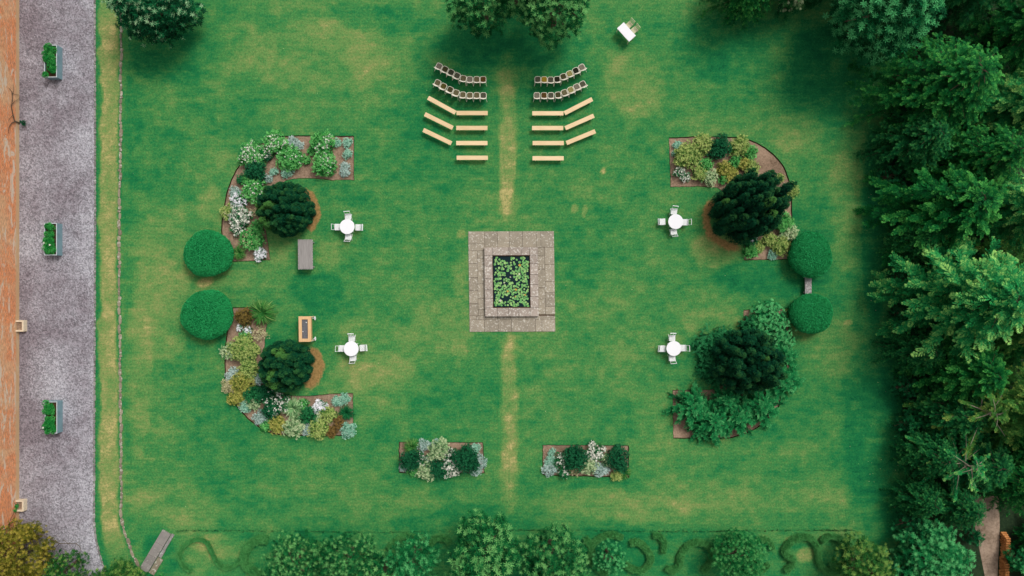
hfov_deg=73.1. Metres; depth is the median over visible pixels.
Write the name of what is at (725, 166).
garden shrub
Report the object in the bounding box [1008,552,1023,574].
conifer tree
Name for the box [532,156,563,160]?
wooden bench
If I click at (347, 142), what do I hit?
silver leaf plant
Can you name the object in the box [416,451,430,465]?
garden shrub
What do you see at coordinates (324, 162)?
garden shrub
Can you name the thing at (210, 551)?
scroll hedge
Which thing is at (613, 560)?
scroll shrub
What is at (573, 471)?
garden shrub
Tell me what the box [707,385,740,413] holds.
arching shrub
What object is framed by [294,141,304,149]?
silver leaf plant
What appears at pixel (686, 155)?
garden shrub
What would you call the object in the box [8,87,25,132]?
wall climber
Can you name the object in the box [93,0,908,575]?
lawn
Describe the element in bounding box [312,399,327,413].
garden shrub
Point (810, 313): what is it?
clipped dome
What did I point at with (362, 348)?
folding chair
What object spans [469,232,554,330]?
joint
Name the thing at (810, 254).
clipped dome
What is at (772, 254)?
silver leaf plant
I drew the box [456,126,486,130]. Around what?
wooden bench
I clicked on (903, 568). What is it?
leafy shrub
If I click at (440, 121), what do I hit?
wooden bench
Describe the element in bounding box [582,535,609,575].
scroll hedge
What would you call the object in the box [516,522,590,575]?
leafy tree
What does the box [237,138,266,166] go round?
garden shrub
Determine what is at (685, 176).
garden shrub
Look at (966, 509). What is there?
conifer tree
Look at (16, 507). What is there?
wall climber
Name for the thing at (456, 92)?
banquet chair
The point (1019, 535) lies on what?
conifer tree
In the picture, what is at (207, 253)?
clipped dome
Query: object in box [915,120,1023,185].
conifer tree
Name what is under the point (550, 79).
banquet chair
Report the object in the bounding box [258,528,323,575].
leafy tree
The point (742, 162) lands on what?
garden shrub
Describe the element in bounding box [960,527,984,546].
leafy shrub
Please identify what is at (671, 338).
folding chair
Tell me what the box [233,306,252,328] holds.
garden shrub
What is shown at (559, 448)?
bed soil
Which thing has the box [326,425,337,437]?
garden shrub
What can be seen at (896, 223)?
undergrowth shrub
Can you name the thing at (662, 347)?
folding chair
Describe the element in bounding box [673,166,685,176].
garden shrub
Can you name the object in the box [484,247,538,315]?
pond surround
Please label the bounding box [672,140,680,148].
silver leaf plant
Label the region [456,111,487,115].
wooden bench
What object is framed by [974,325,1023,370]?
conifer tree
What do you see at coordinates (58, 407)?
metal trough
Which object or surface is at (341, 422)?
garden shrub
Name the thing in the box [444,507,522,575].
leafy tree
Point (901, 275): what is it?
undergrowth shrub
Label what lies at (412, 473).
garden shrub
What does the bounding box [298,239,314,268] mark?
weathered table
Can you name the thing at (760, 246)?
garden shrub
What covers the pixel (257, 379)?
silver leaf plant
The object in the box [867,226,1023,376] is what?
conifer tree
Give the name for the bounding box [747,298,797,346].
garden shrub
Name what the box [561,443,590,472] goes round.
garden shrub
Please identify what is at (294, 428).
garden shrub
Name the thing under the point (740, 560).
scroll shrub
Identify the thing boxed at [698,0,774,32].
conifer tree
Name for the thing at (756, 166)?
garden shrub
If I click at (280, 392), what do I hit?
cut edge
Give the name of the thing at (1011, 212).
conifer tree
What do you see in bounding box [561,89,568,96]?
banquet chair
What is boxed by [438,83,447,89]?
banquet chair
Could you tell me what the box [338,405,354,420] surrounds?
strap leaf plant
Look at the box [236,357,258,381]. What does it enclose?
garden shrub
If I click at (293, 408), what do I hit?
strap leaf plant
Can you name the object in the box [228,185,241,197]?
silver leaf plant
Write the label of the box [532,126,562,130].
wooden bench
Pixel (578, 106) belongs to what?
wooden bench
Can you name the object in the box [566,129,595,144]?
wooden bench
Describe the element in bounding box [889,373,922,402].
undergrowth shrub
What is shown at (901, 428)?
undergrowth shrub
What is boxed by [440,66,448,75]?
banquet chair
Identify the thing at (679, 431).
bed soil
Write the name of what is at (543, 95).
banquet chair
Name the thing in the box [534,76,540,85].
banquet chair
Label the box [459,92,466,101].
banquet chair
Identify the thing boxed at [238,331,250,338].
garden shrub
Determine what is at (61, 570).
leafy shrub
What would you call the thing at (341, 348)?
folding chair
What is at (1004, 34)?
conifer tree
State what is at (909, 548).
undergrowth shrub
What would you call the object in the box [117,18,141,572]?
stone edging
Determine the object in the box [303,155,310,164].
garden shrub
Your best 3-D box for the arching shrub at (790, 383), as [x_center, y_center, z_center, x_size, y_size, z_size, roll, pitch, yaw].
[20.905,6.968,53.097,4.026,1.896,3.942,13,90,0]
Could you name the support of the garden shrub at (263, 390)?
on the bed soil at (232, 330)
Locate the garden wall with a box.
[0,0,18,571]
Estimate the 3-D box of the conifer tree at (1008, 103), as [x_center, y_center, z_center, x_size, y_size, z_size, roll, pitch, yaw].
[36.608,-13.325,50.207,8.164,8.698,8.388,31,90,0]
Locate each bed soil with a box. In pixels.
[222,136,353,260]
[226,308,352,434]
[399,442,483,472]
[543,445,627,476]
[669,137,790,259]
[673,309,788,437]
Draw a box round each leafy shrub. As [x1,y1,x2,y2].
[39,548,89,575]
[75,568,103,575]
[96,556,147,575]
[883,551,926,575]
[885,518,975,575]
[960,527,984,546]
[1003,545,1023,573]
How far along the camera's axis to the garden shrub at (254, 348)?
53.62 m
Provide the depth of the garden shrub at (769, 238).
53.64 m
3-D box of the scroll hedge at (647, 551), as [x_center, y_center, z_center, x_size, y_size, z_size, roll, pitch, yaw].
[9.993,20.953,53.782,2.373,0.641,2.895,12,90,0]
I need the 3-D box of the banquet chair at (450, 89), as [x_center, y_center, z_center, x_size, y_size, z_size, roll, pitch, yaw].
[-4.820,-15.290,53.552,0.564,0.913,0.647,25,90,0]
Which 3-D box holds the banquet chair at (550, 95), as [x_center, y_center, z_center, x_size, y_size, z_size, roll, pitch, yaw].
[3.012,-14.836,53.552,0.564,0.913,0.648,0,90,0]
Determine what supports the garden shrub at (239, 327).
on the bed soil at (232, 330)
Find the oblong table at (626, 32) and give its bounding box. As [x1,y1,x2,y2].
[617,22,635,43]
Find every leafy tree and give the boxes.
[0,517,80,575]
[101,0,207,49]
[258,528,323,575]
[311,531,380,575]
[357,551,404,575]
[382,530,440,575]
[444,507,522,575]
[445,0,515,39]
[489,0,546,21]
[513,0,589,51]
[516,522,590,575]
[777,0,803,12]
[823,0,946,66]
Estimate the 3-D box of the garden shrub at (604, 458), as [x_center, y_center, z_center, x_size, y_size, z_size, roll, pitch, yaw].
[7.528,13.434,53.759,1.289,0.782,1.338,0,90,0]
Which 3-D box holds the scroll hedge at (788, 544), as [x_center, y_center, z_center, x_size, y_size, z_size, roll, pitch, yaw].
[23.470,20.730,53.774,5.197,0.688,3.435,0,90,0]
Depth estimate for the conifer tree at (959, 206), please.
49.48 m
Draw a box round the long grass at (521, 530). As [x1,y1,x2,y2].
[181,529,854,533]
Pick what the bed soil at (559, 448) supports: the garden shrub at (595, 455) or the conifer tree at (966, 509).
the garden shrub at (595, 455)
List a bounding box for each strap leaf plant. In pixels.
[233,245,246,259]
[248,297,276,328]
[282,395,303,418]
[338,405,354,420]
[403,438,419,454]
[617,462,631,479]
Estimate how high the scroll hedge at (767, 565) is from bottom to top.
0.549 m
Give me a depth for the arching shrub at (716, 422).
52.85 m
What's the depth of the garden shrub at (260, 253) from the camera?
53.64 m
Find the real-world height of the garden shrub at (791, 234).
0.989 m
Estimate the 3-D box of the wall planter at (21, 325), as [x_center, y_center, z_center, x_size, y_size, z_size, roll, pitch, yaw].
[-38.168,2.947,53.770,0.618,0.420,0.880,0,90,0]
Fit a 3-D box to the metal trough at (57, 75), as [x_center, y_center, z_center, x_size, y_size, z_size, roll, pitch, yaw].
[-35.591,-17.502,53.641,0.982,0.678,2.505,0,90,0]
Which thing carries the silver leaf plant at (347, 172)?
on the bed soil at (303, 171)
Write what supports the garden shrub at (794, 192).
on the bed soil at (766, 160)
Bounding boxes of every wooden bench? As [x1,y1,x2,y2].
[422,128,451,144]
[424,113,453,129]
[427,96,455,114]
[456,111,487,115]
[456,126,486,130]
[456,141,486,145]
[457,156,487,159]
[532,111,563,115]
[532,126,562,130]
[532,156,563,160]
[533,141,563,145]
[564,97,592,114]
[564,114,594,129]
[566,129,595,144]
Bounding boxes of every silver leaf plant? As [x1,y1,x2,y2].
[224,366,239,380]
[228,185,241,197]
[238,400,251,412]
[251,409,267,424]
[253,373,262,385]
[264,173,272,183]
[268,167,278,175]
[280,169,294,178]
[286,135,299,145]
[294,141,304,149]
[302,421,314,435]
[331,395,342,406]
[333,137,341,146]
[339,161,350,171]
[339,168,350,177]
[339,392,350,405]
[340,421,356,439]
[342,138,352,148]
[342,149,352,159]
[417,438,431,452]
[469,443,481,452]
[469,467,482,476]
[476,453,487,469]
[541,462,556,476]
[544,453,555,465]
[547,447,555,455]
[592,462,610,477]
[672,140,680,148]
[767,249,777,260]
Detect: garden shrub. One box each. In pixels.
[219,203,234,220]
[219,342,234,360]
[221,379,235,393]
[226,332,257,361]
[226,390,245,407]
[227,205,253,227]
[228,371,255,393]
[229,192,247,207]
[229,218,246,237]
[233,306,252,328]
[236,174,244,184]
[236,324,242,331]
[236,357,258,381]
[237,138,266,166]
[238,227,266,250]
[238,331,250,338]
[240,176,266,203]
[241,175,256,185]
[242,158,266,183]
[242,384,263,404]
[244,326,252,334]
[245,343,260,358]
[246,397,260,409]
[248,219,264,236]
[251,326,269,342]
[254,247,266,262]
[256,383,272,402]
[258,150,273,161]
[259,419,271,432]
[260,129,288,155]
[261,401,280,420]
[263,391,290,415]
[268,415,285,434]
[275,144,304,171]
[282,413,304,437]
[298,398,309,409]
[298,406,318,424]
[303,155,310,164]
[306,146,314,155]
[306,419,328,440]
[308,128,336,155]
[311,150,337,176]
[311,412,320,423]
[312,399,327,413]
[319,406,338,423]
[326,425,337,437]
[332,415,344,430]
[398,448,424,472]
[406,469,417,476]
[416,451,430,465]
[417,461,433,481]
[425,436,449,461]
[426,458,447,480]
[441,456,463,478]
[444,446,457,459]
[451,443,479,474]
[552,451,566,469]
[557,467,570,479]
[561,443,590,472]
[568,466,578,476]
[579,458,599,474]
[585,440,606,461]
[601,454,613,467]
[603,443,630,473]
[610,469,622,481]
[673,139,701,169]
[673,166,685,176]
[679,172,690,181]
[689,322,733,366]
[690,162,707,181]
[692,132,713,154]
[693,351,722,389]
[694,146,703,160]
[698,158,713,170]
[700,168,717,187]
[706,132,731,159]
[716,160,731,175]
[717,174,727,184]
[723,166,738,182]
[727,134,750,156]
[727,154,741,167]
[736,310,761,330]
[737,157,751,169]
[742,157,760,173]
[742,244,760,258]
[743,143,757,160]
[744,237,757,247]
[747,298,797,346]
[753,240,764,252]
[760,232,776,247]
[769,234,790,256]
[771,330,795,356]
[776,211,794,232]
[778,224,798,241]
[787,182,799,198]
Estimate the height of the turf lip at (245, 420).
0.006 m
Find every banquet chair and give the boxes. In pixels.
[433,79,441,86]
[434,63,442,72]
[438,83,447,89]
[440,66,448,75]
[445,86,453,95]
[446,69,454,79]
[451,89,459,96]
[452,72,460,83]
[459,75,466,83]
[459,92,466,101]
[466,76,472,85]
[466,92,473,101]
[473,76,479,85]
[473,92,479,99]
[480,76,486,85]
[480,92,486,101]
[533,92,539,101]
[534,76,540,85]
[540,92,546,101]
[541,76,547,83]
[547,77,553,85]
[547,92,553,101]
[554,76,560,85]
[555,92,561,100]
[560,73,567,83]
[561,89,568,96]
[566,70,573,77]
[567,86,575,94]
[572,67,580,77]
[573,83,580,92]
[578,64,586,74]
[579,81,587,91]
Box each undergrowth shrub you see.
[873,162,908,194]
[879,204,912,227]
[884,265,910,290]
[886,303,913,326]
[887,407,924,437]
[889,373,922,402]
[889,510,923,539]
[896,537,923,561]
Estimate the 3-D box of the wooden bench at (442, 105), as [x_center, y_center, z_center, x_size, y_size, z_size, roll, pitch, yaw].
[-5.442,-14.164,53.775,2.420,0.459,0.330,29,90,0]
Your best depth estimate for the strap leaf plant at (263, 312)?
53.55 m
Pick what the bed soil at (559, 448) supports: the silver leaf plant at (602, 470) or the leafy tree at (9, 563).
the silver leaf plant at (602, 470)
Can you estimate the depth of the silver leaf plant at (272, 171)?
53.85 m
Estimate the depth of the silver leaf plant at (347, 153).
53.85 m
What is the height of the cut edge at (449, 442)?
0.171 m
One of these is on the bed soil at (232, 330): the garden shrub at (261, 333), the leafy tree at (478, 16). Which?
the garden shrub at (261, 333)
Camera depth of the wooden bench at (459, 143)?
53.55 m
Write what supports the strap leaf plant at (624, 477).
on the bed soil at (559, 448)
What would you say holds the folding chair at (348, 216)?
on the lawn at (635, 286)
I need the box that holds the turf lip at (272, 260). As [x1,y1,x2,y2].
[216,130,359,266]
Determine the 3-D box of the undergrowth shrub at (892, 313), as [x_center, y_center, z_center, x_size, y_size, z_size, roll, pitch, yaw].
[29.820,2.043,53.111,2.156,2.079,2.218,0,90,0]
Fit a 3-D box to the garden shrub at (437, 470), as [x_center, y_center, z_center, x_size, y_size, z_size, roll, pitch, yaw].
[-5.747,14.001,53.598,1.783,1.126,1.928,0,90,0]
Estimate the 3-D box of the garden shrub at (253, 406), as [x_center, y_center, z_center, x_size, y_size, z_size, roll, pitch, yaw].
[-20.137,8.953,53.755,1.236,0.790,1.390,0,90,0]
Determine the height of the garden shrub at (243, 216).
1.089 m
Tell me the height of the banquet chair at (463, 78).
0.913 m
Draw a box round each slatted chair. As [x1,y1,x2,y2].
[626,18,634,27]
[631,23,640,32]
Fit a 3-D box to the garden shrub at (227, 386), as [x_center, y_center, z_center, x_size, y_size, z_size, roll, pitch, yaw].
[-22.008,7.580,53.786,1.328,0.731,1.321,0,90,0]
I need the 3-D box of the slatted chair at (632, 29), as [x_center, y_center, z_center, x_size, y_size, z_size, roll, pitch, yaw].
[9.544,-20.039,53.553,0.542,0.898,0.440,-38,90,0]
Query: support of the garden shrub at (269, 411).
on the bed soil at (232, 330)
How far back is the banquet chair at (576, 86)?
53.50 m
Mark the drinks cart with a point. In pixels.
(306, 334)
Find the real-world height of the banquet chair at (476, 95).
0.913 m
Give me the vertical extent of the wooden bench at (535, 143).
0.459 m
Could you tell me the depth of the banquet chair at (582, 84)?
53.50 m
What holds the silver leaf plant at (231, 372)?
on the bed soil at (232, 330)
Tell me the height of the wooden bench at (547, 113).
0.459 m
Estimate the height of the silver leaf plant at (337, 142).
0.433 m
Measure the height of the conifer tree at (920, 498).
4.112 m
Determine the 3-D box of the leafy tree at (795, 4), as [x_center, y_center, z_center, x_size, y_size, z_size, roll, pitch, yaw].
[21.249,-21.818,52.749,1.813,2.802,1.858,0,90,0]
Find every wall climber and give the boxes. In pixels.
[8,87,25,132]
[8,503,18,524]
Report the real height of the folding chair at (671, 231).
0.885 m
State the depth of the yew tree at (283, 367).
51.87 m
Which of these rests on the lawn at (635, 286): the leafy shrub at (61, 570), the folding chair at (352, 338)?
the folding chair at (352, 338)
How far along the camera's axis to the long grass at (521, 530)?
53.97 m
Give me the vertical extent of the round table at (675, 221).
0.755 m
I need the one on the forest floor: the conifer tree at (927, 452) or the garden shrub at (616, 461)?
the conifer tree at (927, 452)
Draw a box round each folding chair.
[331,224,340,230]
[335,345,343,351]
[343,211,352,220]
[344,234,352,241]
[348,333,355,341]
[349,354,356,363]
[355,224,362,230]
[359,345,366,350]
[658,218,664,224]
[658,345,665,351]
[668,333,675,340]
[668,355,676,363]
[669,205,678,214]
[669,229,677,236]
[681,345,689,351]
[682,219,691,225]
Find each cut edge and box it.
[221,135,353,261]
[224,307,352,435]
[398,442,484,473]
[542,445,628,476]
[669,136,791,259]
[673,308,789,438]
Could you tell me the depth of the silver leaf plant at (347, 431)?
53.72 m
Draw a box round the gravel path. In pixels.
[19,0,105,575]
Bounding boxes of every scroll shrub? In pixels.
[592,538,628,574]
[708,527,771,575]
[830,530,899,575]
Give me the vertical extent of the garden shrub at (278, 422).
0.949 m
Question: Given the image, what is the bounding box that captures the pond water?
[493,256,529,306]
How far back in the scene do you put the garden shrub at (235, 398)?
53.57 m
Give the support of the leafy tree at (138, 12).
on the lawn at (635, 286)
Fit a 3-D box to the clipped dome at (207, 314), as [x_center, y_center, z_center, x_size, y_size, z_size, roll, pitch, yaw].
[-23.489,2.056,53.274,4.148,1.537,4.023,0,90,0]
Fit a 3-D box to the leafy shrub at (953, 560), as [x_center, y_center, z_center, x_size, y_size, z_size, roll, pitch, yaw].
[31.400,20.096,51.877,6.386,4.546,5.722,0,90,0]
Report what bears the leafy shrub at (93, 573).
on the gravel path
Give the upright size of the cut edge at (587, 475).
0.171 m
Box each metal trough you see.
[44,45,61,79]
[44,223,61,255]
[45,400,62,433]
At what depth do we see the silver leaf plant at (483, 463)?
53.81 m
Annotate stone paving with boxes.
[468,231,554,331]
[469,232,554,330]
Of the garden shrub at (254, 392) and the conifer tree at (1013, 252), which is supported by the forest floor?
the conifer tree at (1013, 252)
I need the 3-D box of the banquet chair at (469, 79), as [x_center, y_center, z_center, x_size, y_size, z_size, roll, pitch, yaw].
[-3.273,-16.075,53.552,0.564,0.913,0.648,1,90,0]
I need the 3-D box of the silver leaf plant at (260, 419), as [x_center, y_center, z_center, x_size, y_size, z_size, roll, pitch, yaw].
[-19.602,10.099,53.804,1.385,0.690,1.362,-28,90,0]
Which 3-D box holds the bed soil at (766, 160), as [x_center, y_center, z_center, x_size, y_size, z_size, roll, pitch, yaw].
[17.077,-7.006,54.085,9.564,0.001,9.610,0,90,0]
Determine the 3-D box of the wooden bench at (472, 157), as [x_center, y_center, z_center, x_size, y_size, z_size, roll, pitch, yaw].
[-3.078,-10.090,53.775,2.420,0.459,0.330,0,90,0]
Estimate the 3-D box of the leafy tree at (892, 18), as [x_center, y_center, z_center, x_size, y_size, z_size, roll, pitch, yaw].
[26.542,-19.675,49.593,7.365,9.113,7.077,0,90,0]
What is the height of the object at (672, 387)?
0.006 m
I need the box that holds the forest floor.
[885,0,1023,575]
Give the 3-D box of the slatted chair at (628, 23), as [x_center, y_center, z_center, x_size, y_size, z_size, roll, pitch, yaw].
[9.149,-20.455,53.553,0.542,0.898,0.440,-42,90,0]
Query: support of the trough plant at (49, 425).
in the metal trough at (58, 407)
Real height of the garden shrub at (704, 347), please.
1.673 m
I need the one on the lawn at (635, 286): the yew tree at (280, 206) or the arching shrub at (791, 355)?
the yew tree at (280, 206)
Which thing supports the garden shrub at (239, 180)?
on the bed soil at (303, 171)
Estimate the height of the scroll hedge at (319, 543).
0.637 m
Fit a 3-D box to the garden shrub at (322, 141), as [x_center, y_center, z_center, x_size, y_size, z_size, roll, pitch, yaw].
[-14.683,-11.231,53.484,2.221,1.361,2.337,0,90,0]
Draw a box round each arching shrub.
[662,380,709,430]
[685,420,711,442]
[686,399,731,447]
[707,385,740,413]
[717,395,760,437]
[738,388,783,429]
[763,363,805,401]
[772,343,798,371]
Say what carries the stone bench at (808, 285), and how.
on the lawn at (635, 286)
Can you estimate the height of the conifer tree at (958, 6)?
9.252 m
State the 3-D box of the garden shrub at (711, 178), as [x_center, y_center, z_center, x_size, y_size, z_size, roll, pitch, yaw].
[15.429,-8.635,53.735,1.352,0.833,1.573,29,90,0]
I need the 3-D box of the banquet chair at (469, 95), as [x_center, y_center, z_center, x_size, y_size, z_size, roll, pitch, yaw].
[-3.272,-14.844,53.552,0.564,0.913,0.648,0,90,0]
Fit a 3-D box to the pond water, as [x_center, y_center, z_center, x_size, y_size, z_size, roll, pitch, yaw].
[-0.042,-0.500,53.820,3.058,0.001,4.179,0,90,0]
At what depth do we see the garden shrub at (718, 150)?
53.31 m
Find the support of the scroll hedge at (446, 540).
on the lawn at (635, 286)
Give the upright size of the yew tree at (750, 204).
5.936 m
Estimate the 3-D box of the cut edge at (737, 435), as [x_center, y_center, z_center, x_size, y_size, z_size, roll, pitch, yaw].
[17.142,6.695,54.075,9.219,0.171,10.219,0,90,0]
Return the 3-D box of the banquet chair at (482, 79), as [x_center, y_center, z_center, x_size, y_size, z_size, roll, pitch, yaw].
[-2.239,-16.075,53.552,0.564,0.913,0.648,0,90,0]
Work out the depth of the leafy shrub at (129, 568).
53.26 m
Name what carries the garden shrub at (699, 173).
on the bed soil at (766, 160)
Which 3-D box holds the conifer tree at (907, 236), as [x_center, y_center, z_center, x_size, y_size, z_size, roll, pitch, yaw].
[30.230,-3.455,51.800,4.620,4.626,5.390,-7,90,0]
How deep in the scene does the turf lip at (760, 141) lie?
53.99 m
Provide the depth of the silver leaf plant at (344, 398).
53.80 m
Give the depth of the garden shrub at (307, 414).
53.55 m
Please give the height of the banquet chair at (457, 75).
0.913 m
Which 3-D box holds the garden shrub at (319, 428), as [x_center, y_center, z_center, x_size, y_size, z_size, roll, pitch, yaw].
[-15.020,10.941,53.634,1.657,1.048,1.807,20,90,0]
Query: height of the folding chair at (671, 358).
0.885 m
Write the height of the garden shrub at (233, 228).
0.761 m
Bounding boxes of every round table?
[340,219,354,233]
[344,341,358,355]
[666,341,680,355]
[668,214,682,228]
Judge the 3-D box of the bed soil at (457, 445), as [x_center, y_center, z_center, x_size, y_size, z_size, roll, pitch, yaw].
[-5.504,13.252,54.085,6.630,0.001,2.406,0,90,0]
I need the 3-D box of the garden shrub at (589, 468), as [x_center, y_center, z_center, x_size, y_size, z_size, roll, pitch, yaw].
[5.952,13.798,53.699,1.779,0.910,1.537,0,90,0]
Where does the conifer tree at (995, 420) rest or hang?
on the forest floor
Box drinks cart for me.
[298,316,315,341]
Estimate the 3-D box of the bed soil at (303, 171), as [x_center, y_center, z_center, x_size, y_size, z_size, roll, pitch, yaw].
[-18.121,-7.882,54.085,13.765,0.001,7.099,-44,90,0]
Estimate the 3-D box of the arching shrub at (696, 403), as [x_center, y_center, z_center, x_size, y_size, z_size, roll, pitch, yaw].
[13.754,8.987,53.248,3.767,1.580,3.847,23,90,0]
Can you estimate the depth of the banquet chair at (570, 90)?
53.50 m
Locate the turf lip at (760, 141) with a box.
[663,131,797,265]
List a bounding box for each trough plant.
[41,42,56,77]
[41,400,55,434]
[42,222,56,254]
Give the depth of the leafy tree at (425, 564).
50.52 m
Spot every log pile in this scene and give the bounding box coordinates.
[999,557,1009,575]
[1000,532,1010,557]
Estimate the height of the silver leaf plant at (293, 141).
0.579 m
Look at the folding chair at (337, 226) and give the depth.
53.54 m
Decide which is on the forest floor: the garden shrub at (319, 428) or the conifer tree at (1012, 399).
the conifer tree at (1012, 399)
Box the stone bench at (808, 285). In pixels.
[803,277,811,293]
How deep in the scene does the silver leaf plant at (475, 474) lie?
53.76 m
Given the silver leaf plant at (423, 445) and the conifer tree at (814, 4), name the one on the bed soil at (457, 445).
the silver leaf plant at (423, 445)
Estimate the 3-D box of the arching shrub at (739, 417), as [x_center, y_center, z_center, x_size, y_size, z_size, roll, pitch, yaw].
[17.455,10.143,53.197,3.763,1.685,3.843,43,90,0]
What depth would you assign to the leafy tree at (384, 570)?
50.55 m
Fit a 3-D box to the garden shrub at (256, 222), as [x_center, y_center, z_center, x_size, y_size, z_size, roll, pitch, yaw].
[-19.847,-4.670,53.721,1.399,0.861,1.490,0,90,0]
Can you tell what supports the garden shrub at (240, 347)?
on the bed soil at (232, 330)
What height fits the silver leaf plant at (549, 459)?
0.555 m
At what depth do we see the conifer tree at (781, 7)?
52.81 m
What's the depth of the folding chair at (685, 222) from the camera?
53.54 m
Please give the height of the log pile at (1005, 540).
0.658 m
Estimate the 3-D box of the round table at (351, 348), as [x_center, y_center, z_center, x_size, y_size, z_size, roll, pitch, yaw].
[-12.396,4.684,53.627,1.150,0.755,1.150,0,90,0]
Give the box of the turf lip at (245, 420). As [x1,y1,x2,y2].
[219,302,358,441]
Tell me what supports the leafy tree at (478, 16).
on the lawn at (635, 286)
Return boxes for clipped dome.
[180,289,233,339]
[183,229,233,276]
[787,231,832,278]
[787,293,832,333]
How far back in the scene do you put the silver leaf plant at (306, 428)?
53.73 m
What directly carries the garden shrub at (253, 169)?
on the bed soil at (303, 171)
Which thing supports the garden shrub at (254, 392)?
on the bed soil at (232, 330)
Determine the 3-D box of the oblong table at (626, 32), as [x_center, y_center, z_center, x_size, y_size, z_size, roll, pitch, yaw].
[8.818,-19.726,53.635,0.700,0.770,1.390,-42,90,0]
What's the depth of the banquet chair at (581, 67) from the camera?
53.50 m
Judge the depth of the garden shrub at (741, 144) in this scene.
53.46 m
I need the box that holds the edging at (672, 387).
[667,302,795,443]
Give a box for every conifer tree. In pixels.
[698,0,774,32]
[755,0,810,23]
[802,0,887,15]
[844,32,1006,148]
[852,159,1008,272]
[853,108,954,178]
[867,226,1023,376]
[870,324,946,378]
[875,216,940,276]
[879,468,944,518]
[887,410,960,479]
[892,321,1012,410]
[895,374,990,453]
[898,416,990,501]
[902,371,1016,459]
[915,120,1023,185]
[917,0,1004,56]
[920,477,986,529]
[924,430,1015,495]
[935,355,1023,451]
[942,0,1023,81]
[943,234,1023,364]
[957,69,1023,140]
[974,171,1023,254]
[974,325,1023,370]
[979,450,1023,516]
[982,424,1023,469]
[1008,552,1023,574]
[1010,514,1023,551]
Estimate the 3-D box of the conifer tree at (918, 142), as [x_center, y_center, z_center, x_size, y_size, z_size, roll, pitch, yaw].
[30.064,-10.930,51.066,7.161,6.168,6.138,-9,90,0]
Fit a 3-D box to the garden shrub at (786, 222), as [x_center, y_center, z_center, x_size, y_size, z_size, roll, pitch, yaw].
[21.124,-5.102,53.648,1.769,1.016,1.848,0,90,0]
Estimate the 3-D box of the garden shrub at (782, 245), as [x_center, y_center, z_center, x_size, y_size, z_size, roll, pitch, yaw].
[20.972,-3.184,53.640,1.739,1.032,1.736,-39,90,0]
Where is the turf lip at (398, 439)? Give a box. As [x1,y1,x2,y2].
[393,436,489,478]
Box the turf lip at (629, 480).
[536,439,634,484]
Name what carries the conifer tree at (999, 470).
on the forest floor
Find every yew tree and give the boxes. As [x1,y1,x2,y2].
[254,181,316,238]
[258,339,315,391]
[707,168,796,245]
[708,328,787,395]
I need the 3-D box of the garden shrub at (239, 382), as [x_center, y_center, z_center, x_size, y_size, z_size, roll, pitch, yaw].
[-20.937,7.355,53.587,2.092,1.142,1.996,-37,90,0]
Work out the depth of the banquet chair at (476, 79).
53.50 m
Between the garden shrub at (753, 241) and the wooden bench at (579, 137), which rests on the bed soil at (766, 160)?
the garden shrub at (753, 241)
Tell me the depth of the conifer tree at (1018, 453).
51.00 m
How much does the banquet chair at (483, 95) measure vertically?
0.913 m
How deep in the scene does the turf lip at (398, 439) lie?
53.99 m
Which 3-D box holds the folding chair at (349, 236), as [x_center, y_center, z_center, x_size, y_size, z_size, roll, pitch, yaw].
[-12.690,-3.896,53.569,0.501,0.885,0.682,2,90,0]
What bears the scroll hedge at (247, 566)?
on the lawn at (635, 286)
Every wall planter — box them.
[16,320,26,331]
[16,499,26,511]
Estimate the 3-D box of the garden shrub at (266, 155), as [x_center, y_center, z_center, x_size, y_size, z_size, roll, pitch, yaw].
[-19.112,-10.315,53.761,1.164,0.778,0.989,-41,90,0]
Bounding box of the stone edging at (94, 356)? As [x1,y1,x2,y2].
[93,0,105,570]
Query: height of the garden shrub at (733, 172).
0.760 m
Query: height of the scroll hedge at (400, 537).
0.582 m
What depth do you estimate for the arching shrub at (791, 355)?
53.00 m
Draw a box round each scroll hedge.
[176,537,239,573]
[239,534,268,575]
[314,539,336,556]
[385,532,422,549]
[428,534,451,546]
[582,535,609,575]
[592,531,623,547]
[624,537,654,574]
[652,532,667,553]
[664,538,715,574]
[755,562,770,573]
[756,535,775,549]
[781,532,842,575]
[818,533,851,569]
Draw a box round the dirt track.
[975,496,999,575]
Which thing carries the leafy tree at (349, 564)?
on the lawn at (635, 286)
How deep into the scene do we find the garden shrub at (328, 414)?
53.60 m
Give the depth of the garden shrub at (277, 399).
53.50 m
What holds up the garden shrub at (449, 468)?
on the bed soil at (457, 445)
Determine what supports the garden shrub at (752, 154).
on the bed soil at (766, 160)
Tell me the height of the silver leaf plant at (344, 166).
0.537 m
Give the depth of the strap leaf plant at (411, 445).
53.73 m
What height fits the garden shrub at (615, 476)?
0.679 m
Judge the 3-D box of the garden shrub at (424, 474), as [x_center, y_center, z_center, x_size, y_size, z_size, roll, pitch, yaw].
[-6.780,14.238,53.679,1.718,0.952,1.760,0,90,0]
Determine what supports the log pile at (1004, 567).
on the forest floor
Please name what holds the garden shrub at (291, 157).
on the bed soil at (303, 171)
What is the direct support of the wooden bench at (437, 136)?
on the lawn at (635, 286)
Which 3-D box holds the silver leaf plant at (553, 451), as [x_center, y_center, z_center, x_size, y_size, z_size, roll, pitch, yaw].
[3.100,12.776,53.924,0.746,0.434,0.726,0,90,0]
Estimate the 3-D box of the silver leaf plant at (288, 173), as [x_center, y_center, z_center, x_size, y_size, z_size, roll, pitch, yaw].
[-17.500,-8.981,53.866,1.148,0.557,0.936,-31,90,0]
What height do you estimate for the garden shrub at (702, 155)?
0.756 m
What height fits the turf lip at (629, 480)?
0.006 m
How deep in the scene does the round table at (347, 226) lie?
53.25 m
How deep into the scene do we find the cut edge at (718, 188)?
54.11 m
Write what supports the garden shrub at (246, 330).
on the bed soil at (232, 330)

